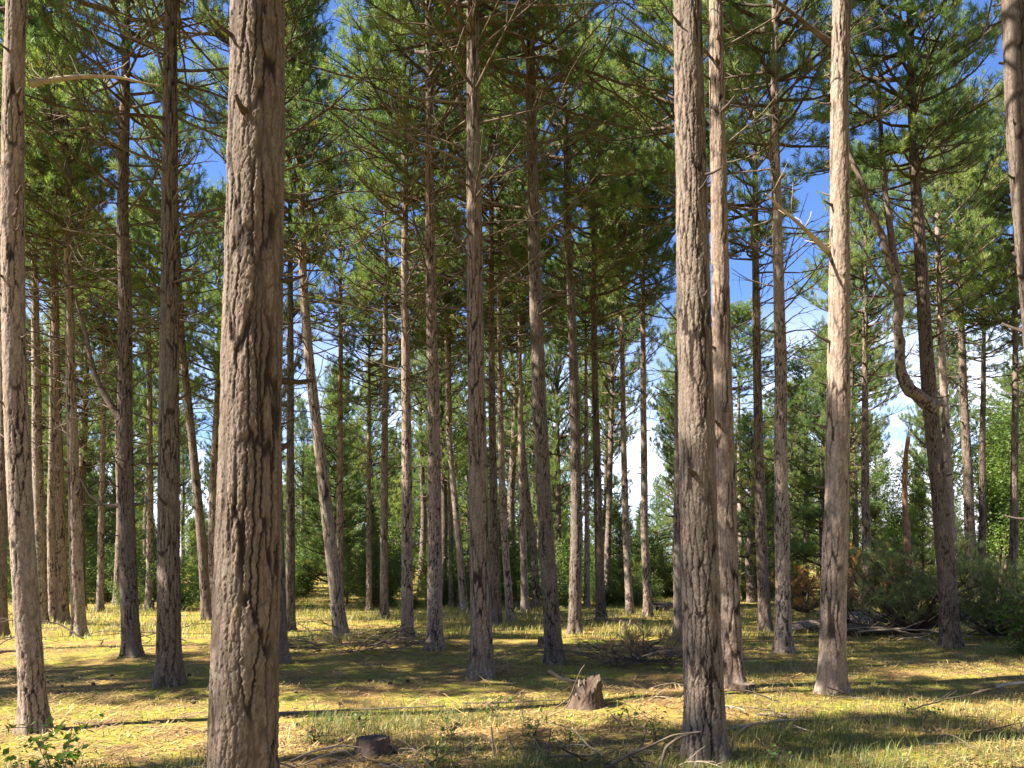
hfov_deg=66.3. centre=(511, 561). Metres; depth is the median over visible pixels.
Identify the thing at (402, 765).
fallen branch
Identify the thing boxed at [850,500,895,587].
young pine
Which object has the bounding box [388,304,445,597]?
pine tree
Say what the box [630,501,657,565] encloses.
young pine
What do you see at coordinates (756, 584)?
shrub
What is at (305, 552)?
shrub
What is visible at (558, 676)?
fallen branch
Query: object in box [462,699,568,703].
fallen branch
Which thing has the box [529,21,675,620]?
pine tree
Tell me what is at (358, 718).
bramble
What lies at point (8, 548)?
young pine
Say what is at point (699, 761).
fallen branch
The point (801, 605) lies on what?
dead bough
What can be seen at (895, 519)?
broadleaf tree
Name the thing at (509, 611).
pine tree
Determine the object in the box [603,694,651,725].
bramble
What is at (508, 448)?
pine tree
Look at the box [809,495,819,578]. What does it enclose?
young pine
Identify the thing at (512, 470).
pine tree
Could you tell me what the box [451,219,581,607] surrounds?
pine tree
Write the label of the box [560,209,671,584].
pine tree
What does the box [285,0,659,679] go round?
pine tree
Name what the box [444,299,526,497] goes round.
pine tree
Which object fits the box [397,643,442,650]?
fallen branch
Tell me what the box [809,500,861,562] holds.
young pine
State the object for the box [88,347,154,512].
pine tree
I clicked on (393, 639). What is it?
fallen branch
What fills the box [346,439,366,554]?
pine tree
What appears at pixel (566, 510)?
young pine
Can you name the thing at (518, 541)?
young pine
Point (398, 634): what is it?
fallen branch
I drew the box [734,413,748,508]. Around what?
pine tree
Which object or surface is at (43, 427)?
pine tree
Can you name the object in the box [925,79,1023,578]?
pine tree
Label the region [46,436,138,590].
young pine
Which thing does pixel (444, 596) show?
shrub
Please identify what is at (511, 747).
fallen branch
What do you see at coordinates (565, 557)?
shrub
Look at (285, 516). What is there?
young pine
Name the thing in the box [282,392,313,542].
pine tree
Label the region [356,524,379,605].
young pine
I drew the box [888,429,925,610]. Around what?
broken snag
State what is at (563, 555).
shrub
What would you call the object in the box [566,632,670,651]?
fallen branch
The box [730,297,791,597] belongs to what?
pine tree
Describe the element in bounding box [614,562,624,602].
young pine
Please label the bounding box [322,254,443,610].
pine tree
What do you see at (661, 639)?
fallen branch
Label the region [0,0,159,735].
pine tree
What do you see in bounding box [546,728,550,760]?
fallen branch
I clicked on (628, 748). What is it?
fallen branch
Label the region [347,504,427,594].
shrub
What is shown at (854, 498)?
pine tree
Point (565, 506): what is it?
pine tree
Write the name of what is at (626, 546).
pine tree
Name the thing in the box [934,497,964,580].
young pine
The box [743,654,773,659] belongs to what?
fallen branch
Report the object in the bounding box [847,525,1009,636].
fallen pine
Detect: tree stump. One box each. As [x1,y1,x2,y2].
[353,733,393,758]
[536,636,543,647]
[564,674,606,710]
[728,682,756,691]
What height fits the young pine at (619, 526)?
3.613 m
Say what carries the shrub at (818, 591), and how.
on the ground at (197, 640)
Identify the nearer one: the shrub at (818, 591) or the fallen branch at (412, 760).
the fallen branch at (412, 760)
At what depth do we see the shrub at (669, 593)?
35.00 m
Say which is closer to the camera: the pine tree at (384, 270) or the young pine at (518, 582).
the pine tree at (384, 270)
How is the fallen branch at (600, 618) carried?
on the ground at (197, 640)
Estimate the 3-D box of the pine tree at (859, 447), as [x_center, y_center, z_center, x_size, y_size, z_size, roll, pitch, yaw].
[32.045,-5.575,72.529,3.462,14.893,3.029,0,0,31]
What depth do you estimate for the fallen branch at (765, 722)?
7.53 m
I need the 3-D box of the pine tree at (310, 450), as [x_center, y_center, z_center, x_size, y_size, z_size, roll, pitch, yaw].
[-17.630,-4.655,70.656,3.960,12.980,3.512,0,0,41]
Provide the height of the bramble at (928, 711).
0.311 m
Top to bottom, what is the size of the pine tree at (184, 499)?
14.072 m
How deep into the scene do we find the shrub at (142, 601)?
27.64 m
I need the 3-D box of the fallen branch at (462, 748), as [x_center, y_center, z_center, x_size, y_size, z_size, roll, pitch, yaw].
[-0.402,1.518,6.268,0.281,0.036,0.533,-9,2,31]
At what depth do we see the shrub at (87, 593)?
29.43 m
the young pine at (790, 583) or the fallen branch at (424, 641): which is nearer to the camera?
the fallen branch at (424, 641)
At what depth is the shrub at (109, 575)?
29.93 m
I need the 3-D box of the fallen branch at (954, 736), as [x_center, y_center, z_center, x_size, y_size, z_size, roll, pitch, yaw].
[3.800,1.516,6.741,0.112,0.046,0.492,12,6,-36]
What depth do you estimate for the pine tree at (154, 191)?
21.53 m
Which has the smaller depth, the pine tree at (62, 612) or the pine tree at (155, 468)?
the pine tree at (62, 612)
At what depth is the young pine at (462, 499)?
40.97 m
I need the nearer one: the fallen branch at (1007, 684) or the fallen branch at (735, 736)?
the fallen branch at (735, 736)
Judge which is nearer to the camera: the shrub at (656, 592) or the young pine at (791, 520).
the shrub at (656, 592)
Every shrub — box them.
[7,564,11,601]
[68,527,144,602]
[68,583,94,600]
[104,575,145,607]
[136,545,184,581]
[137,571,154,598]
[138,545,199,609]
[138,589,144,606]
[181,512,207,563]
[182,595,194,607]
[185,566,199,605]
[283,508,325,595]
[285,523,325,588]
[285,532,325,596]
[285,562,303,585]
[285,567,316,597]
[295,578,306,599]
[319,558,361,598]
[343,516,427,608]
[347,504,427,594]
[349,548,414,602]
[394,584,425,609]
[413,573,443,602]
[424,563,468,604]
[426,581,458,605]
[442,513,529,606]
[465,559,504,601]
[516,520,568,587]
[516,558,563,603]
[528,536,583,589]
[538,564,588,608]
[554,524,630,600]
[581,571,595,603]
[591,568,638,606]
[612,516,672,597]
[614,569,657,607]
[621,547,662,596]
[632,569,665,602]
[651,563,672,596]
[738,538,793,600]
[739,563,774,598]
[740,575,756,600]
[790,558,819,598]
[811,578,819,598]
[817,505,932,571]
[847,543,935,602]
[963,540,1023,600]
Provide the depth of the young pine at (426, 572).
31.16 m
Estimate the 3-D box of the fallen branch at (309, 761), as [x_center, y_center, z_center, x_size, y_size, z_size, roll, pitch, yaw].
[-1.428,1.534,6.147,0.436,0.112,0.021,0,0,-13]
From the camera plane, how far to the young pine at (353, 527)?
54.18 m
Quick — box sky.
[0,0,1023,558]
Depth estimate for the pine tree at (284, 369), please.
24.14 m
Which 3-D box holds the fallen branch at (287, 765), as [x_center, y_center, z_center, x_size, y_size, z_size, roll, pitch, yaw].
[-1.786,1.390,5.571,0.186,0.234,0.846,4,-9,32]
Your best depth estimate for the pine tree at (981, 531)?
24.82 m
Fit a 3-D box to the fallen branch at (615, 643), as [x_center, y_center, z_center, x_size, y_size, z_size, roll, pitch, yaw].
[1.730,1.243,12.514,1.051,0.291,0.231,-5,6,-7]
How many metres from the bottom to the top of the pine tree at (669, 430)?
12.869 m
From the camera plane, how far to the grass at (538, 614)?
7.86 m
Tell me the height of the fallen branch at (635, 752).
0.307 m
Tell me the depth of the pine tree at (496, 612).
19.34 m
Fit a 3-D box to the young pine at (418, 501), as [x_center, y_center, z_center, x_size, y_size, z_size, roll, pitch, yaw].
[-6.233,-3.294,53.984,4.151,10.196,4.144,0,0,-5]
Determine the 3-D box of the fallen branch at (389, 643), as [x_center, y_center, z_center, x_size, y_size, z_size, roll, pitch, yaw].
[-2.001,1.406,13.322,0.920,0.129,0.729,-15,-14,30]
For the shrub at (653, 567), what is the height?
4.166 m
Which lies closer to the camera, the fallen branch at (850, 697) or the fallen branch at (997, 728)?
the fallen branch at (997, 728)
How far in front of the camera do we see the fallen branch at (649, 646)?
11.30 m
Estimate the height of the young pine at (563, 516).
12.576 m
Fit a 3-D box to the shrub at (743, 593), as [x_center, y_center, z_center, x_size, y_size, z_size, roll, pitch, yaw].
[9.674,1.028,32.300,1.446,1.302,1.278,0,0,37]
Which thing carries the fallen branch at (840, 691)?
on the ground at (197, 640)
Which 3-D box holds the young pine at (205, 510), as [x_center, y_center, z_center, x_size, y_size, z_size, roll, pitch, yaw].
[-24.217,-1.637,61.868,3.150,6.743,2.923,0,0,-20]
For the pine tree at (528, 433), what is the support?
on the ground at (197, 640)
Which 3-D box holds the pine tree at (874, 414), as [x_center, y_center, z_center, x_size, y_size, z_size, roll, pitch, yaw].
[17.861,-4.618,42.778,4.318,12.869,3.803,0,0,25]
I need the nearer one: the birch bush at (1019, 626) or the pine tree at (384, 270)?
the birch bush at (1019, 626)
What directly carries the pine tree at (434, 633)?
on the ground at (197, 640)
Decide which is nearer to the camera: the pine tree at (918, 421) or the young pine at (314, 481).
the pine tree at (918, 421)
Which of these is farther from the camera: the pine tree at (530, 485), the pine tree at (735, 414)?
the pine tree at (530, 485)
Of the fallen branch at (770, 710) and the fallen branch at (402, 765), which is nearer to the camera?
the fallen branch at (402, 765)
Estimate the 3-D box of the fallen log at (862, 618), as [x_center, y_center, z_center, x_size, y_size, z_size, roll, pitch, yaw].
[8.730,1.419,19.503,0.435,0.497,3.163,0,0,42]
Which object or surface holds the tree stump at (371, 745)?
on the ground at (197, 640)
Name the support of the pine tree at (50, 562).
on the ground at (197, 640)
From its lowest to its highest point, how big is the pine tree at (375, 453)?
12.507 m
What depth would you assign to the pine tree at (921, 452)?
47.43 m
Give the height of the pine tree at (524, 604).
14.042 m
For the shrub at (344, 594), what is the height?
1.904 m
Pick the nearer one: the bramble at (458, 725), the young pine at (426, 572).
the bramble at (458, 725)
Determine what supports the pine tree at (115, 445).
on the ground at (197, 640)
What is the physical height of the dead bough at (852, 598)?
1.244 m
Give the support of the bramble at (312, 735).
on the ground at (197, 640)
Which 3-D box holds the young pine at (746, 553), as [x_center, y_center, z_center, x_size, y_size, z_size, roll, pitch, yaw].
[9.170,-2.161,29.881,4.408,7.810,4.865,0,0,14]
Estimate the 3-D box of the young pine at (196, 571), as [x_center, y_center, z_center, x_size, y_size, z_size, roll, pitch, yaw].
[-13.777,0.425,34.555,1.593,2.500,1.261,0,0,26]
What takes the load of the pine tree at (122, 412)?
on the ground at (197, 640)
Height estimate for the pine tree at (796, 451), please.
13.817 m
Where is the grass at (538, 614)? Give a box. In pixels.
[0,592,1023,767]
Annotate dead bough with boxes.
[573,601,682,666]
[743,561,856,612]
[847,573,890,612]
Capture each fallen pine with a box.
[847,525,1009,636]
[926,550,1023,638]
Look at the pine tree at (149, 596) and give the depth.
26.16 m
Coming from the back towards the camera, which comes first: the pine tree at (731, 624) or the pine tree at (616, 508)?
the pine tree at (616, 508)
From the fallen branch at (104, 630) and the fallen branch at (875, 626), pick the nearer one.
the fallen branch at (875, 626)
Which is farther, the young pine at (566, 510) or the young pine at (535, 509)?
the young pine at (566, 510)
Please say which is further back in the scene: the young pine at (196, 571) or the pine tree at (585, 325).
the young pine at (196, 571)
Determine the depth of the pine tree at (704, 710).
6.34 m
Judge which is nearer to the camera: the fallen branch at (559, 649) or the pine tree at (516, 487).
the fallen branch at (559, 649)
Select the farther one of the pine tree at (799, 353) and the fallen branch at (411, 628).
the pine tree at (799, 353)
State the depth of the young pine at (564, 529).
67.25 m
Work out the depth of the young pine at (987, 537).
31.82 m
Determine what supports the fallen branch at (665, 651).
on the dead bough at (635, 639)
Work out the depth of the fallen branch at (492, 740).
6.49 m
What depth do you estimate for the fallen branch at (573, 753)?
6.01 m
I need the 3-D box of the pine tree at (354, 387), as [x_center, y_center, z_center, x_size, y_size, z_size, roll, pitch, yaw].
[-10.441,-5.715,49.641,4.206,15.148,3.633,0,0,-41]
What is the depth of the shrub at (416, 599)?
25.96 m
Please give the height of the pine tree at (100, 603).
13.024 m
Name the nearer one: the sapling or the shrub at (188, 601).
the sapling
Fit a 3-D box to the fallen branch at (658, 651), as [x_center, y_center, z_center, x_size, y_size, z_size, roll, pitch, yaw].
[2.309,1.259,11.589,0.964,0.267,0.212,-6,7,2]
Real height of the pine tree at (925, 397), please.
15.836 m
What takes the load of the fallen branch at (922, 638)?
on the ground at (197, 640)
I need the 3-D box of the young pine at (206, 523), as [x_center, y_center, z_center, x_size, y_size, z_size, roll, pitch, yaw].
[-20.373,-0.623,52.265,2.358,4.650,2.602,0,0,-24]
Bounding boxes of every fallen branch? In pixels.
[0,618,83,638]
[0,636,59,642]
[74,722,101,724]
[85,630,120,634]
[141,622,202,636]
[279,705,445,713]
[280,762,295,767]
[288,637,320,645]
[289,745,391,761]
[290,647,321,653]
[291,615,359,641]
[297,625,342,643]
[301,750,356,765]
[333,758,397,765]
[352,628,400,638]
[360,636,425,651]
[364,625,424,641]
[369,635,415,646]
[372,618,410,642]
[372,648,395,653]
[380,622,425,642]
[380,627,417,641]
[387,745,422,767]
[390,639,448,650]
[394,737,430,767]
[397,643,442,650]
[398,750,418,767]
[405,635,458,646]
[428,742,493,763]
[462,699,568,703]
[491,726,494,755]
[507,735,514,756]
[517,645,597,660]
[528,736,586,760]
[543,722,602,755]
[545,755,639,766]
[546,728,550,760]
[548,669,586,682]
[555,665,584,708]
[563,745,662,758]
[566,611,627,621]
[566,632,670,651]
[570,636,599,651]
[590,633,651,651]
[592,762,616,767]
[603,751,660,755]
[604,731,701,767]
[615,659,676,666]
[617,745,680,756]
[619,730,639,767]
[628,717,653,755]
[628,753,662,767]
[632,634,667,660]
[637,636,676,658]
[639,646,682,656]
[641,651,682,659]
[646,638,675,642]
[649,683,682,688]
[649,686,674,701]
[659,731,695,767]
[677,746,721,767]
[683,690,777,704]
[726,696,788,717]
[728,719,804,730]
[730,721,763,757]
[743,644,769,653]
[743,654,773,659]
[758,713,867,729]
[763,720,814,733]
[827,686,859,695]
[828,696,868,698]
[847,623,914,634]
[858,620,970,635]
[868,621,924,637]
[898,628,941,647]
[909,688,987,709]
[925,726,980,751]
[970,716,1023,733]
[994,681,1023,688]
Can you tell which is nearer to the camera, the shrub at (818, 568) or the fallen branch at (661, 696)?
the fallen branch at (661, 696)
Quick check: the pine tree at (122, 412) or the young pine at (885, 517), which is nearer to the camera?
the pine tree at (122, 412)
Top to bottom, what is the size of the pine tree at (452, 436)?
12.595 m
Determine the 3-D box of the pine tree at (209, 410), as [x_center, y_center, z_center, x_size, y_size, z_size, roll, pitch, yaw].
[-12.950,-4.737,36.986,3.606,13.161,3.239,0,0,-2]
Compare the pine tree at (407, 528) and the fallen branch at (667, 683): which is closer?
the fallen branch at (667, 683)
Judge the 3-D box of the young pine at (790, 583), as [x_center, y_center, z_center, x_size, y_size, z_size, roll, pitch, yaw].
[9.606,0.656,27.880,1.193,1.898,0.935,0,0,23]
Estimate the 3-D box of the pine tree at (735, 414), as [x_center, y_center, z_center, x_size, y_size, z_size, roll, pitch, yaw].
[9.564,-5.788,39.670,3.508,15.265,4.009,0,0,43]
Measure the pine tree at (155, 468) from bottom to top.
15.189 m
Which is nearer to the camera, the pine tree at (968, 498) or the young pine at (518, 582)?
the pine tree at (968, 498)
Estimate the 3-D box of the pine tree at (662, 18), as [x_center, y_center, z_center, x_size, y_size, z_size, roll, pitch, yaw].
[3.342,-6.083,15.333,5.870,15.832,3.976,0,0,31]
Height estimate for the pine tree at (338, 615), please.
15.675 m
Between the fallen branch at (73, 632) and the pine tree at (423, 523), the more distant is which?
the pine tree at (423, 523)
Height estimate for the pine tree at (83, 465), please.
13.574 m
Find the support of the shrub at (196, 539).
on the ground at (197, 640)
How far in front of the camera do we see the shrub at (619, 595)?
28.07 m
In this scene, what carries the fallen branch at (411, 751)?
on the ground at (197, 640)
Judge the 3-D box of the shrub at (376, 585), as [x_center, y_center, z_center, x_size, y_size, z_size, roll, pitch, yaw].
[-4.457,0.076,27.682,3.287,3.350,3.720,0,0,12]
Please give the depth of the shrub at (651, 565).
35.06 m
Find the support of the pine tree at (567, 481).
on the ground at (197, 640)
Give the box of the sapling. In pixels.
[0,713,109,767]
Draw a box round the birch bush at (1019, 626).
[974,560,1023,654]
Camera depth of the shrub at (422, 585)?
30.46 m
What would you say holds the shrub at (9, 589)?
on the ground at (197, 640)
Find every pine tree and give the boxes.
[0,0,116,637]
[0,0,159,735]
[0,0,183,636]
[0,0,289,658]
[0,0,316,687]
[0,9,145,623]
[0,47,133,623]
[25,169,142,618]
[26,242,146,608]
[26,311,48,495]
[29,214,186,611]
[29,297,99,597]
[75,305,153,604]
[76,195,206,609]
[80,46,223,620]
[87,0,423,663]
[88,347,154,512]
[133,297,213,494]
[134,332,187,575]
[134,413,157,503]
[179,175,226,599]
[179,419,205,580]
[180,427,192,518]
[181,12,354,630]
[189,0,397,636]
[195,248,313,464]
[196,353,216,477]
[201,442,211,518]
[206,0,314,767]
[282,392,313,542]
[283,115,394,597]
[284,0,502,640]
[285,0,541,650]
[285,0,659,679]
[295,440,334,515]
[310,65,461,618]
[311,354,374,569]
[314,427,336,580]
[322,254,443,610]
[346,350,417,528]
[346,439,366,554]
[364,446,380,500]
[366,426,401,521]
[374,0,582,625]
[377,0,754,665]
[388,239,529,607]
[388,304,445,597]
[389,23,580,622]
[393,277,487,592]
[398,201,502,610]
[400,451,424,578]
[417,361,467,498]
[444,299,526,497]
[446,175,580,612]
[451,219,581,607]
[463,0,660,633]
[466,270,559,602]
[488,406,530,512]
[497,407,530,509]
[505,408,532,542]
[506,348,582,527]
[508,232,639,607]
[522,259,607,582]
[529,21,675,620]
[540,0,821,641]
[553,405,593,568]
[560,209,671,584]
[562,471,583,536]
[573,98,675,614]
[578,0,804,688]
[580,352,635,533]
[581,62,710,616]
[646,295,675,488]
[646,301,676,496]
[648,0,900,653]
[652,0,881,631]
[662,306,736,466]
[667,0,732,767]
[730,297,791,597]
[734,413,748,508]
[739,0,1005,649]
[765,0,907,695]
[765,340,826,593]
[769,139,933,611]
[772,378,824,537]
[787,409,815,542]
[799,387,881,504]
[801,220,916,590]
[810,324,916,595]
[851,18,1012,621]
[851,422,873,543]
[851,426,893,507]
[876,69,1020,603]
[895,376,960,570]
[897,322,988,499]
[914,185,1023,601]
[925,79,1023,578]
[945,0,1023,730]
[968,365,1023,561]
[976,421,998,500]
[995,420,1023,486]
[997,309,1023,415]
[1003,350,1023,492]
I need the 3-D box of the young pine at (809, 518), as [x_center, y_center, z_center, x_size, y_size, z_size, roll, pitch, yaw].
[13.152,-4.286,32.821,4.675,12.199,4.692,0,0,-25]
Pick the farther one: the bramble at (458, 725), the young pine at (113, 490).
the young pine at (113, 490)
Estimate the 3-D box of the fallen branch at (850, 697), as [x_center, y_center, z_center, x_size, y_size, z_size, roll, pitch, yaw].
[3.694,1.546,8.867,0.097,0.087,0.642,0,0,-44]
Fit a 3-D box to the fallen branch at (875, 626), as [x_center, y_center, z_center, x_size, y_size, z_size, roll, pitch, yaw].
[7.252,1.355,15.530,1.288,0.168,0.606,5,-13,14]
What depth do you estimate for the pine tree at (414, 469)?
73.95 m
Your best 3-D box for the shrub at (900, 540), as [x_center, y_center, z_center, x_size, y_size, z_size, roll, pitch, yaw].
[16.858,-0.493,36.224,5.071,4.567,4.481,0,0,34]
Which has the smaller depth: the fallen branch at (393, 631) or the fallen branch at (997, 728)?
the fallen branch at (997, 728)
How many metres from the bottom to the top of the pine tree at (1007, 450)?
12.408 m
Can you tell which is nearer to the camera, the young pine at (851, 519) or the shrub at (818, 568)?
the shrub at (818, 568)
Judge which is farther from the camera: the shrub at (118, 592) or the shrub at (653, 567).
the shrub at (653, 567)
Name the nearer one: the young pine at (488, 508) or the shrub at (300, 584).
the shrub at (300, 584)
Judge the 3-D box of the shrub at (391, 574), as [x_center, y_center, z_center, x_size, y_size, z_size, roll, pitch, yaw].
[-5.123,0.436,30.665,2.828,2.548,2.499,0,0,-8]
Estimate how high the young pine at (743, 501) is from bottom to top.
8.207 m
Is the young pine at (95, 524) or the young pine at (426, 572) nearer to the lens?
the young pine at (426, 572)
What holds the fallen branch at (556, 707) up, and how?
on the ground at (197, 640)
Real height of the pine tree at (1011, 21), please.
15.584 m
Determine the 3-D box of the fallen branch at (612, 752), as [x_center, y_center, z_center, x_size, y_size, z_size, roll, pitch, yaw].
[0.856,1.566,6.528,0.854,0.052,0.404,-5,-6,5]
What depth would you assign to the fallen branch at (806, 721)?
7.61 m
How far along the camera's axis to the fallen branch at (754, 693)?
8.61 m
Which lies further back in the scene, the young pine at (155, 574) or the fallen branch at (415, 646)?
the young pine at (155, 574)
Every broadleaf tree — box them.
[858,452,934,561]
[913,389,1023,599]
[991,437,1023,560]
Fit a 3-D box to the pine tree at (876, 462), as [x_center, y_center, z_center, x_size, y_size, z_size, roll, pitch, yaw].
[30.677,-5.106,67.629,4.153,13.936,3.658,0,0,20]
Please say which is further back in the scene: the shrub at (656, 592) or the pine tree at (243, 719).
the shrub at (656, 592)
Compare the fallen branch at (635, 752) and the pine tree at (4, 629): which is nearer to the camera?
the fallen branch at (635, 752)
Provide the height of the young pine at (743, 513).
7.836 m
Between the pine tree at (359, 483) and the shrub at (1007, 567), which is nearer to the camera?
the shrub at (1007, 567)
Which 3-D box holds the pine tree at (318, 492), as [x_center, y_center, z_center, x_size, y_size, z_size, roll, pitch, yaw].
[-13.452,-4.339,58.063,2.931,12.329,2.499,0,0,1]
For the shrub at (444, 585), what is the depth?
27.52 m
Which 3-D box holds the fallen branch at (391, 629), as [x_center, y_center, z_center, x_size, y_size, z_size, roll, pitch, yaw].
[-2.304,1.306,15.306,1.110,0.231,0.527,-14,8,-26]
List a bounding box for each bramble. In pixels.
[302,705,334,742]
[340,699,379,728]
[417,737,463,765]
[430,712,466,742]
[480,692,513,715]
[520,704,555,735]
[550,726,585,750]
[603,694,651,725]
[642,707,676,741]
[753,742,798,767]
[897,698,944,723]
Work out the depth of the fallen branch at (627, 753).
6.46 m
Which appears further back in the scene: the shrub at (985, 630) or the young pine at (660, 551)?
the young pine at (660, 551)
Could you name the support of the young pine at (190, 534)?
on the ground at (197, 640)
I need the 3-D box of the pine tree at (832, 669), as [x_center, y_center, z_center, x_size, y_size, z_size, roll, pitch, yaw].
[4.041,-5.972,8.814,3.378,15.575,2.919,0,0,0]
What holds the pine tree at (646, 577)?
on the ground at (197, 640)
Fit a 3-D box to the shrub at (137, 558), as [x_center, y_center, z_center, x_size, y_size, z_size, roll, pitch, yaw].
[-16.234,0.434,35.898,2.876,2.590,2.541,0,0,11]
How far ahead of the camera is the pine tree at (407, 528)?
15.56 m
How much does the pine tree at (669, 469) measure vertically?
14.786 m
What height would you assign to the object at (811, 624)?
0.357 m
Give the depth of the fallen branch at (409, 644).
13.53 m
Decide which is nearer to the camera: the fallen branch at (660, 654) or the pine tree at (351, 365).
the fallen branch at (660, 654)
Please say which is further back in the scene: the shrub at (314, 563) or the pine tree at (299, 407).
the pine tree at (299, 407)
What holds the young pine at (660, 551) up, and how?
on the ground at (197, 640)
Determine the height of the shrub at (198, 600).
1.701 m
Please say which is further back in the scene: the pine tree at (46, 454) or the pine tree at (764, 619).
the pine tree at (46, 454)
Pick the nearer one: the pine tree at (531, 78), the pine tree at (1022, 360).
the pine tree at (531, 78)
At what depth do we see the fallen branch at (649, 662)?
11.34 m
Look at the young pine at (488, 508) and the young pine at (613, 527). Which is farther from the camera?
the young pine at (488, 508)
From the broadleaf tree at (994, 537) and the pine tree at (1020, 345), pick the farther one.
the broadleaf tree at (994, 537)
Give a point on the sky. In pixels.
(813, 205)
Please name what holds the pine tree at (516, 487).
on the ground at (197, 640)
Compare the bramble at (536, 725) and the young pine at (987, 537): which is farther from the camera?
the young pine at (987, 537)
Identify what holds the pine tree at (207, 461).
on the ground at (197, 640)
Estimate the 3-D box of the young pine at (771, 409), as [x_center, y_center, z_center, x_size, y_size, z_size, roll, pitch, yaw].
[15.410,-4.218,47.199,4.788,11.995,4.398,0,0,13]
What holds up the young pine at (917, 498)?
on the ground at (197, 640)
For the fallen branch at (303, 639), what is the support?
on the fallen branch
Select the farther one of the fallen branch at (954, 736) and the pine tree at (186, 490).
the pine tree at (186, 490)
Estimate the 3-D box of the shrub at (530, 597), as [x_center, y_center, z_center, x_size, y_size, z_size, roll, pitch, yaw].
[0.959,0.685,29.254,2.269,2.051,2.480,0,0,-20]
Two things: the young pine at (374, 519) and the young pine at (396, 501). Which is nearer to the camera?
the young pine at (374, 519)
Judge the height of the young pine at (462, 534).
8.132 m
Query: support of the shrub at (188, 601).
on the ground at (197, 640)
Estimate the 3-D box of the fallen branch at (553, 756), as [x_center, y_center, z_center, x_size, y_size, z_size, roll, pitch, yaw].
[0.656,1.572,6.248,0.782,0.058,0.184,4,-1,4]
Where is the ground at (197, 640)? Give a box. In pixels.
[0,562,1023,767]
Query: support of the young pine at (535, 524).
on the ground at (197, 640)
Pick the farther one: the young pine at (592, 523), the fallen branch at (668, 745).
the young pine at (592, 523)
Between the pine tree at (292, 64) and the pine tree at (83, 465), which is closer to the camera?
the pine tree at (292, 64)
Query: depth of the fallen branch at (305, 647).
13.24 m
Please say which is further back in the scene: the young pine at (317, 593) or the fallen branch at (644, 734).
the young pine at (317, 593)
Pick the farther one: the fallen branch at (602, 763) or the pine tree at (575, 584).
the pine tree at (575, 584)
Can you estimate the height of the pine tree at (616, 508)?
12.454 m
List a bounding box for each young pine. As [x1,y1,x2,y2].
[7,389,96,561]
[7,505,10,572]
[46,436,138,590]
[67,377,156,568]
[85,488,109,566]
[105,454,156,545]
[135,492,143,573]
[138,521,156,599]
[145,539,156,599]
[180,516,198,582]
[185,503,208,565]
[187,549,207,591]
[189,519,208,578]
[282,452,299,541]
[283,489,299,546]
[284,363,394,598]
[295,454,321,558]
[300,548,319,594]
[319,459,364,571]
[324,532,359,605]
[343,495,397,598]
[354,464,401,563]
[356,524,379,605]
[357,468,427,568]
[412,458,427,580]
[413,469,465,575]
[420,561,427,596]
[446,408,498,570]
[461,459,500,549]
[489,494,520,605]
[499,528,531,600]
[510,504,541,601]
[515,491,537,537]
[519,477,570,564]
[535,438,570,544]
[551,478,570,552]
[561,482,570,537]
[561,507,569,552]
[582,491,615,576]
[603,490,620,578]
[604,510,640,604]
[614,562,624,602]
[621,505,633,536]
[622,520,637,558]
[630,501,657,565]
[630,538,641,577]
[632,556,641,585]
[634,510,660,566]
[648,446,673,575]
[648,474,672,579]
[651,549,672,598]
[734,405,816,602]
[735,455,753,564]
[742,434,812,576]
[743,397,801,565]
[743,463,802,574]
[769,314,891,581]
[770,562,797,601]
[788,445,819,579]
[790,535,802,590]
[798,496,819,570]
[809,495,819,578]
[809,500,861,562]
[850,495,861,545]
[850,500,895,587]
[860,499,898,551]
[889,485,936,584]
[908,465,936,568]
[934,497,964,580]
[960,469,1023,598]
[1003,435,1023,560]
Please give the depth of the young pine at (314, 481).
64.53 m
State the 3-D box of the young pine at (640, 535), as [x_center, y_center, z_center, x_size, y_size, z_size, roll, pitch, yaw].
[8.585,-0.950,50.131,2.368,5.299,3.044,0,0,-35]
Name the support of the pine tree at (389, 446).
on the ground at (197, 640)
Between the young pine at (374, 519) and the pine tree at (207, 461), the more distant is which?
the pine tree at (207, 461)
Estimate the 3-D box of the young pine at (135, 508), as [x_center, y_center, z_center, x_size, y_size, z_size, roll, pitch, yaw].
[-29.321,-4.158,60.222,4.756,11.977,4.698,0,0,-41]
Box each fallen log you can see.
[652,602,672,610]
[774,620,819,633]
[847,611,888,624]
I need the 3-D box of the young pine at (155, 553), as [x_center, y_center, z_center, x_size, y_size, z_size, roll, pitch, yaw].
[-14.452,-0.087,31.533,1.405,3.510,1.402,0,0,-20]
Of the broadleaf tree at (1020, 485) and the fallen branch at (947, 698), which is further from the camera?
the broadleaf tree at (1020, 485)
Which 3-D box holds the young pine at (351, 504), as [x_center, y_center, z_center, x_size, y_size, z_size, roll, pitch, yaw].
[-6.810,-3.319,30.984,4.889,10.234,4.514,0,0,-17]
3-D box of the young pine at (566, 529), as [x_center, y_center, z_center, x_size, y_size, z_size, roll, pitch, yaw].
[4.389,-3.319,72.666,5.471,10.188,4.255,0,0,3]
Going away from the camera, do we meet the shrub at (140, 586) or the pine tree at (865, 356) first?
the pine tree at (865, 356)
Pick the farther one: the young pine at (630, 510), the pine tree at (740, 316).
the young pine at (630, 510)
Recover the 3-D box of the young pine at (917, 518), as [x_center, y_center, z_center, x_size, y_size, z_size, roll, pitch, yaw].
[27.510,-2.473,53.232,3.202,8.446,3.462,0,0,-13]
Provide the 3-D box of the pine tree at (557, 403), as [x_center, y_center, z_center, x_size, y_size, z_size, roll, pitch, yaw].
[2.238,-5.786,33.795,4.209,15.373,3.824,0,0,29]
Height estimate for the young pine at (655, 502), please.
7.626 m
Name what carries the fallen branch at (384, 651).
on the ground at (197, 640)

